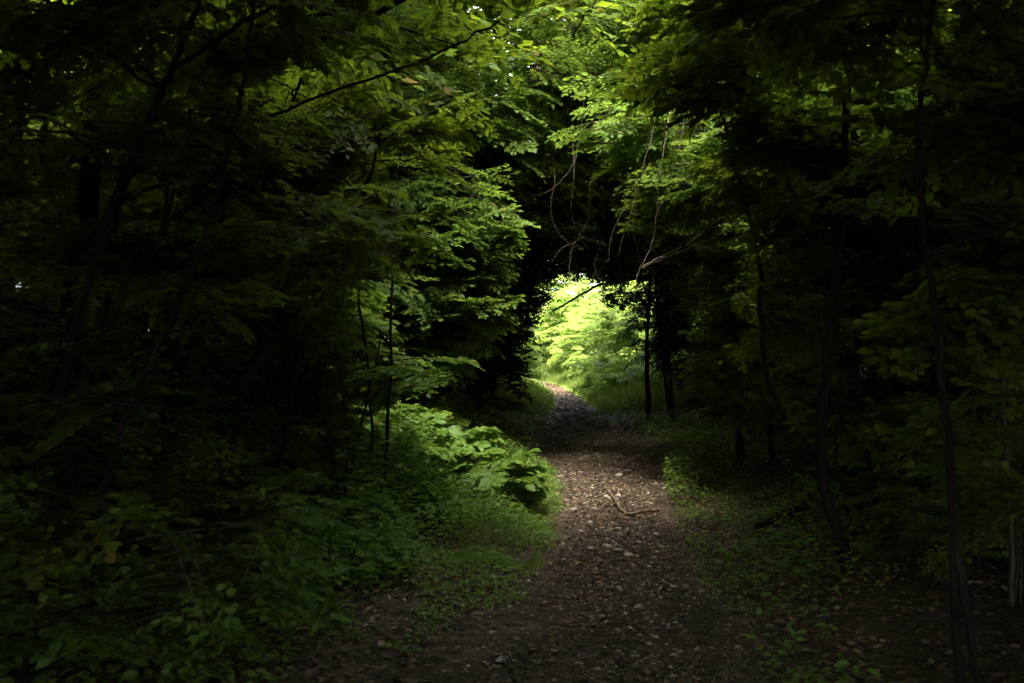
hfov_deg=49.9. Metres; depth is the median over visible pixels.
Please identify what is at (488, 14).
tree
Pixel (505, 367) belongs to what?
shrub
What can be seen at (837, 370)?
sapling
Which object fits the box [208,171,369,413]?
sapling
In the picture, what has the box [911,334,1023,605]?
sapling
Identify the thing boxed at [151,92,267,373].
sapling
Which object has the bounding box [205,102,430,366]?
shrub
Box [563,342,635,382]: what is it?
shrub
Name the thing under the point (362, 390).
seedling
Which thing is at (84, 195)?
tree
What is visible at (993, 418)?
seedling
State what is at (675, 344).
tree
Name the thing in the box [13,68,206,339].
tree
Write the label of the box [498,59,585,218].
vine
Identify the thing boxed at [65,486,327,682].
seedling
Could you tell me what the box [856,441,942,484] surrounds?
seedling
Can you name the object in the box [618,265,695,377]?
shrub
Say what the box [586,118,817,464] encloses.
tree
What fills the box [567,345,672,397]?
shrub
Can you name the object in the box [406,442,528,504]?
leafy plant
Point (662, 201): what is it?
vine
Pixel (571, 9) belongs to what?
tree
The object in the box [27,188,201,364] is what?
sapling
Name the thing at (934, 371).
sapling
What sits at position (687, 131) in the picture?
tree
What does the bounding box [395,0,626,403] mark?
tree
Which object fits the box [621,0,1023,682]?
tree
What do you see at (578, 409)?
leaf litter
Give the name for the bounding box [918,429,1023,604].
seedling
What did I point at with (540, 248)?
hazel tree
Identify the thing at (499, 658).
fallen leaves
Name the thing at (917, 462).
seedling
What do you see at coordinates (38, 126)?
tree
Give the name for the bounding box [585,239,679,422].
tree
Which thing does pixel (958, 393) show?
seedling
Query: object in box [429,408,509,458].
leafy plant
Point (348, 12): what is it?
tree
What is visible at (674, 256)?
vine
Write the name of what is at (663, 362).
tree
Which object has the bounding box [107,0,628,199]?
tree
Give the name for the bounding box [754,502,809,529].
branch
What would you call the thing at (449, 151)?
sapling
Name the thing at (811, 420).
tree
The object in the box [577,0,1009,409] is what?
tree
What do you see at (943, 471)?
seedling
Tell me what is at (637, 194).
vine
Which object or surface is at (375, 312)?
sapling
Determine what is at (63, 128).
sapling
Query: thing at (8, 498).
seedling
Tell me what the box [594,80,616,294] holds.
vine
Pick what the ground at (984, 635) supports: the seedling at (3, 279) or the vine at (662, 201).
the seedling at (3, 279)
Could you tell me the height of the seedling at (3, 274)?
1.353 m
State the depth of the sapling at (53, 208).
10.57 m
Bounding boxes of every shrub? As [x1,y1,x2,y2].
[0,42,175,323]
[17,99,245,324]
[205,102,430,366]
[387,271,554,401]
[407,301,544,423]
[475,275,554,381]
[499,326,549,389]
[513,273,584,361]
[530,279,605,360]
[546,306,627,371]
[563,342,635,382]
[567,271,648,304]
[567,280,652,354]
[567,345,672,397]
[570,284,686,383]
[580,273,655,336]
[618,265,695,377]
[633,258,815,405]
[658,256,755,349]
[662,303,878,435]
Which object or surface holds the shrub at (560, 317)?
on the ground at (984, 635)
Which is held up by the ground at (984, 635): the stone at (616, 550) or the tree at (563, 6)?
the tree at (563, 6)
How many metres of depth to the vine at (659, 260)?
12.00 m
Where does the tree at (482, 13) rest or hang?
on the ground at (984, 635)
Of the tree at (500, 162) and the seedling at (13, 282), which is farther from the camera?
the tree at (500, 162)
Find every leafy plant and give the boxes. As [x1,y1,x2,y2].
[337,403,448,468]
[355,427,487,492]
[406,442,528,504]
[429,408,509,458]
[454,448,550,523]
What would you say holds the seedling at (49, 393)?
on the ground at (984, 635)
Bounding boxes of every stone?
[602,543,611,548]
[614,548,622,552]
[624,552,633,557]
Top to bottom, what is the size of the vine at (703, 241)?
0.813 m
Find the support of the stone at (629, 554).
on the path
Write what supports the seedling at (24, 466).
on the ground at (984, 635)
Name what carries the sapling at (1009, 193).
on the ground at (984, 635)
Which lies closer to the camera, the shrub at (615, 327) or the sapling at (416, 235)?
the sapling at (416, 235)
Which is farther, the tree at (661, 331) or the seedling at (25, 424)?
the tree at (661, 331)
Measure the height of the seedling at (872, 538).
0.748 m
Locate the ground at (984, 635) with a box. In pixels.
[0,307,1023,682]
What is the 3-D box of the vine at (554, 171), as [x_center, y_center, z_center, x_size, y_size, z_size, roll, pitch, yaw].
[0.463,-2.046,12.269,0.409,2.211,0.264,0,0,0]
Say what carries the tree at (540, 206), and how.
on the ground at (984, 635)
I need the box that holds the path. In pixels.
[489,383,728,682]
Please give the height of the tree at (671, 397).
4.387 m
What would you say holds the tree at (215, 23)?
on the ground at (984, 635)
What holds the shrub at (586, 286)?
on the ground at (984, 635)
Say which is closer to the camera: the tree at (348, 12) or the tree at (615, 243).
the tree at (348, 12)
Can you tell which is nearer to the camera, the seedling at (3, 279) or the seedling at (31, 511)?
the seedling at (31, 511)
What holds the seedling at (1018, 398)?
on the ground at (984, 635)
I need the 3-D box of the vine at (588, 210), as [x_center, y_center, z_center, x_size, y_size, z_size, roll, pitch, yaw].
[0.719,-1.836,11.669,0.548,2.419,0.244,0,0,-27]
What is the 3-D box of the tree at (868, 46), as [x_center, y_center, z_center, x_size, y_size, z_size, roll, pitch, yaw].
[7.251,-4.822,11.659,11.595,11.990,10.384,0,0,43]
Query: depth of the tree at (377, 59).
11.69 m
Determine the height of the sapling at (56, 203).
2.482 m
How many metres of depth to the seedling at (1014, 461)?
6.38 m
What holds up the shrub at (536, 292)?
on the ground at (984, 635)
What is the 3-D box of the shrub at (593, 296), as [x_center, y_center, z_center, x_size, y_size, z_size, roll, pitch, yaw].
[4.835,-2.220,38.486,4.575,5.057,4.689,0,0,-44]
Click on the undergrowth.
(360, 535)
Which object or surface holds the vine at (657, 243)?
hanging from the tree at (634, 129)
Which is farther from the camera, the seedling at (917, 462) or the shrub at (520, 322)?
the shrub at (520, 322)
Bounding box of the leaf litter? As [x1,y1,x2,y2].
[0,367,1023,682]
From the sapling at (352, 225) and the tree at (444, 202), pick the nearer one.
the sapling at (352, 225)
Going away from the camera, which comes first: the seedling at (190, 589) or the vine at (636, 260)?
the seedling at (190, 589)
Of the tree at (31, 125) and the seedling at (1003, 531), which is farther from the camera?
the tree at (31, 125)
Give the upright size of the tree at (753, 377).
3.641 m
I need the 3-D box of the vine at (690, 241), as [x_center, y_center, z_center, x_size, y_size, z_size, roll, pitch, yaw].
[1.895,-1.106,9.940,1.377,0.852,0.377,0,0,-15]
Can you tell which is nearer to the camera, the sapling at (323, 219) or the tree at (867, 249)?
the tree at (867, 249)
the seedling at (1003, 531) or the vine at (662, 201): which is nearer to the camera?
the seedling at (1003, 531)
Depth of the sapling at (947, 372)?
9.73 m
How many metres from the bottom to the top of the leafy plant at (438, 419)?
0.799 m
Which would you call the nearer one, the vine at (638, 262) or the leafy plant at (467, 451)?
the leafy plant at (467, 451)
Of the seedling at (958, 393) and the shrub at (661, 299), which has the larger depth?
the shrub at (661, 299)
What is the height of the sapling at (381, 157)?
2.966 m
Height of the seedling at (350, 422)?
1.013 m
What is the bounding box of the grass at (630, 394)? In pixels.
[404,337,857,682]
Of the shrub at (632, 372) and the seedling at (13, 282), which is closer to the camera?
the seedling at (13, 282)
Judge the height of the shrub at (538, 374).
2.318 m
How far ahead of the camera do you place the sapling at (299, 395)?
8.50 m
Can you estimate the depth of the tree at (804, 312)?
8.36 m
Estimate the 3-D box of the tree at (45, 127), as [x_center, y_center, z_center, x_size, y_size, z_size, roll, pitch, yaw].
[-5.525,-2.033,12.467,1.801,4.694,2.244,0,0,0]
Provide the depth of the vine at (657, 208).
9.60 m
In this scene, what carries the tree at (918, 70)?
on the ground at (984, 635)
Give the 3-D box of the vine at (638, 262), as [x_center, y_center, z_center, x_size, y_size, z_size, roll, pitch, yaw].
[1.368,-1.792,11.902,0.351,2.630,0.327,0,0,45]
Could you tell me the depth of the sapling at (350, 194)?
11.09 m
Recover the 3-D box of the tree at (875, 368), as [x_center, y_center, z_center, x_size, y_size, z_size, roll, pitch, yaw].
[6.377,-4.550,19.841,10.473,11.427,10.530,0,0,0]
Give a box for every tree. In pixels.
[0,0,277,495]
[0,0,323,613]
[0,0,454,567]
[0,0,476,304]
[0,0,526,114]
[1,0,70,277]
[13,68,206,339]
[54,0,306,40]
[55,0,406,500]
[64,0,652,360]
[73,0,512,25]
[94,5,525,466]
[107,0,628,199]
[155,0,675,405]
[198,32,420,428]
[275,59,534,411]
[293,0,690,398]
[307,0,623,339]
[331,101,540,416]
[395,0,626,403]
[404,222,606,421]
[424,149,594,414]
[471,0,930,169]
[474,1,665,382]
[486,4,879,419]
[504,0,952,401]
[510,99,725,417]
[510,253,676,320]
[545,72,947,473]
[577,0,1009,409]
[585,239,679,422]
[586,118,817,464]
[587,0,1023,573]
[607,162,914,468]
[617,0,893,526]
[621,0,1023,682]
[623,229,779,421]
[642,2,955,165]
[654,243,749,414]
[688,0,996,97]
[748,322,944,459]
[762,0,952,145]
[767,330,940,540]
[772,0,1023,491]
[792,61,929,396]
[847,44,1023,457]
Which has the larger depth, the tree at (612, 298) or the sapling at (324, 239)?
the tree at (612, 298)
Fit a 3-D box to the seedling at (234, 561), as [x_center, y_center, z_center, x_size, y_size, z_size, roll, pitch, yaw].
[-1.399,1.081,4.896,1.273,0.660,1.370,0,0,-9]
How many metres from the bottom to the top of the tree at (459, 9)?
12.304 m
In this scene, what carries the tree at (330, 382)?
on the ground at (984, 635)
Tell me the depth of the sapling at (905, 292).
7.60 m
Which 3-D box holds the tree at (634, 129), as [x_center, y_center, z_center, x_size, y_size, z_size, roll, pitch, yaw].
[2.186,-0.725,10.194,2.434,4.224,4.499,0,0,-45]
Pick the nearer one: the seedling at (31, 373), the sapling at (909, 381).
the seedling at (31, 373)
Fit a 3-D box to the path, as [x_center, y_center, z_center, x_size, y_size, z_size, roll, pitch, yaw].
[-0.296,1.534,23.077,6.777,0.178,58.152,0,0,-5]
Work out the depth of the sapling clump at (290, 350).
8.84 m
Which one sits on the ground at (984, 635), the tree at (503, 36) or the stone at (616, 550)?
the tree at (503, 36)
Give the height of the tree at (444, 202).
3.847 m
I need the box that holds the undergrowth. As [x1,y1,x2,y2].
[0,339,1019,682]
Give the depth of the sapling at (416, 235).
7.29 m
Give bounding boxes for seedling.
[0,247,58,316]
[0,259,59,336]
[0,262,99,364]
[0,341,75,558]
[0,346,115,466]
[0,418,49,468]
[0,432,85,491]
[0,479,146,649]
[0,530,340,682]
[0,578,165,682]
[5,369,116,424]
[42,500,340,638]
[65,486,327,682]
[119,469,364,568]
[246,367,384,448]
[348,386,392,425]
[835,461,977,562]
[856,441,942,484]
[859,433,1023,495]
[877,458,1023,579]
[905,398,1023,504]
[912,364,1023,412]
[912,376,1023,466]
[914,385,1023,563]
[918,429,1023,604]
[924,362,974,402]
[985,380,1023,425]
[991,439,1023,471]
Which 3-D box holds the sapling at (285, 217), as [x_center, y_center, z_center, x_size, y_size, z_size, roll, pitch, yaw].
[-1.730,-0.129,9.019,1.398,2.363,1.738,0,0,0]
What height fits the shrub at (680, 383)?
2.167 m
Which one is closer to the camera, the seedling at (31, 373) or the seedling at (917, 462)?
the seedling at (31, 373)
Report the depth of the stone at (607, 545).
8.02 m
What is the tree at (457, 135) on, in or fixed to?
on the ground at (984, 635)
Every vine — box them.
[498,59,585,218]
[535,63,570,252]
[553,73,595,274]
[564,56,599,252]
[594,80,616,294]
[599,70,623,282]
[608,180,707,326]
[615,207,644,284]
[618,119,654,256]
[626,188,660,296]
[634,112,669,298]
[641,216,746,267]
[643,214,726,265]
[647,208,683,298]
[656,113,698,278]
[656,142,683,287]
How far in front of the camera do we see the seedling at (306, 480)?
5.97 m
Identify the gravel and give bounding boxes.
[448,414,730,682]
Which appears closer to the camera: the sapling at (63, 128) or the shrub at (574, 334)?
the sapling at (63, 128)
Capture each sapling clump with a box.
[192,296,399,463]
[230,198,485,518]
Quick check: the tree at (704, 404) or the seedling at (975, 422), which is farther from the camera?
the tree at (704, 404)
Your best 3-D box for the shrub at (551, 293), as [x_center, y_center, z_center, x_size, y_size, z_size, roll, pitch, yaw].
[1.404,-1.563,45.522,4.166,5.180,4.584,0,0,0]
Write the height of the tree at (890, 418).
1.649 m
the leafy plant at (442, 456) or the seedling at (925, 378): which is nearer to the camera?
the leafy plant at (442, 456)
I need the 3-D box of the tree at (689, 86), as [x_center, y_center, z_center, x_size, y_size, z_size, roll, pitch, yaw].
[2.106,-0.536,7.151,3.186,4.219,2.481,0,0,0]
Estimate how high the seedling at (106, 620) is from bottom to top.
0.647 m
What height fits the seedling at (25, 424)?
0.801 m
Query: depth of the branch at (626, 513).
9.72 m
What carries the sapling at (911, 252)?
on the ground at (984, 635)
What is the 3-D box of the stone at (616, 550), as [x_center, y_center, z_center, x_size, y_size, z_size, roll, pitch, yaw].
[0.757,1.494,7.868,0.067,0.034,0.048,0,0,23]
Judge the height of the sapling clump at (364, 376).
2.533 m
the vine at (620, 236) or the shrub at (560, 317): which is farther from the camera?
the shrub at (560, 317)
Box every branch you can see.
[607,489,659,515]
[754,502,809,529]
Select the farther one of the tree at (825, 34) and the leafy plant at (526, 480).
the leafy plant at (526, 480)
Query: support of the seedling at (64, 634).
on the ground at (984, 635)
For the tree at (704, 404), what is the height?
12.722 m
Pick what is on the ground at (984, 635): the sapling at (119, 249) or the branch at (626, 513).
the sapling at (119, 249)
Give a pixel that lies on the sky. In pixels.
(473, 7)
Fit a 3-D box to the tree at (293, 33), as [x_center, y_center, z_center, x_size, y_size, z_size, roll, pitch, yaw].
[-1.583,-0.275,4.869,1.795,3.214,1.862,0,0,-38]
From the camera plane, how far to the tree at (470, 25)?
12.23 m
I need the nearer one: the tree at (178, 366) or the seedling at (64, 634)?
the seedling at (64, 634)
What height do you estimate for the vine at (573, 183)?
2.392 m
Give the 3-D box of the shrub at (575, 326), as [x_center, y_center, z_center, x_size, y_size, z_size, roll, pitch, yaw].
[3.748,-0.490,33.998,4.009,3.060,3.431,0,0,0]
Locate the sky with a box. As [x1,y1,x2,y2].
[16,7,595,299]
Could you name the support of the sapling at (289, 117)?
on the ground at (984, 635)
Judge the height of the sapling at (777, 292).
3.175 m
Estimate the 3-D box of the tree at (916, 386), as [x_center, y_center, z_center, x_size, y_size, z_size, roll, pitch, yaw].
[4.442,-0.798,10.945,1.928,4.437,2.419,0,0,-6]
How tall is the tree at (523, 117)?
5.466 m
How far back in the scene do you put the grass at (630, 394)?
23.37 m
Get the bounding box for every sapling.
[0,54,100,316]
[0,159,126,328]
[6,167,150,259]
[12,73,313,532]
[22,12,258,459]
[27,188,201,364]
[145,54,383,461]
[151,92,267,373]
[170,179,410,545]
[177,199,407,536]
[207,196,381,430]
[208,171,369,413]
[240,181,385,389]
[259,90,478,506]
[268,153,421,396]
[274,134,385,394]
[276,74,416,486]
[312,102,472,365]
[691,130,929,515]
[737,223,917,487]
[806,83,911,396]
[846,72,1023,506]
[850,235,1023,454]
[880,122,1023,506]
[887,226,1015,408]
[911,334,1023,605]
[931,242,944,397]
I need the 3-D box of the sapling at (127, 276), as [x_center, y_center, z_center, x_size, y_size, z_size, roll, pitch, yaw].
[-2.029,-0.102,6.527,1.593,2.887,2.003,0,0,0]
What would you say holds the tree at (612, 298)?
on the ground at (984, 635)

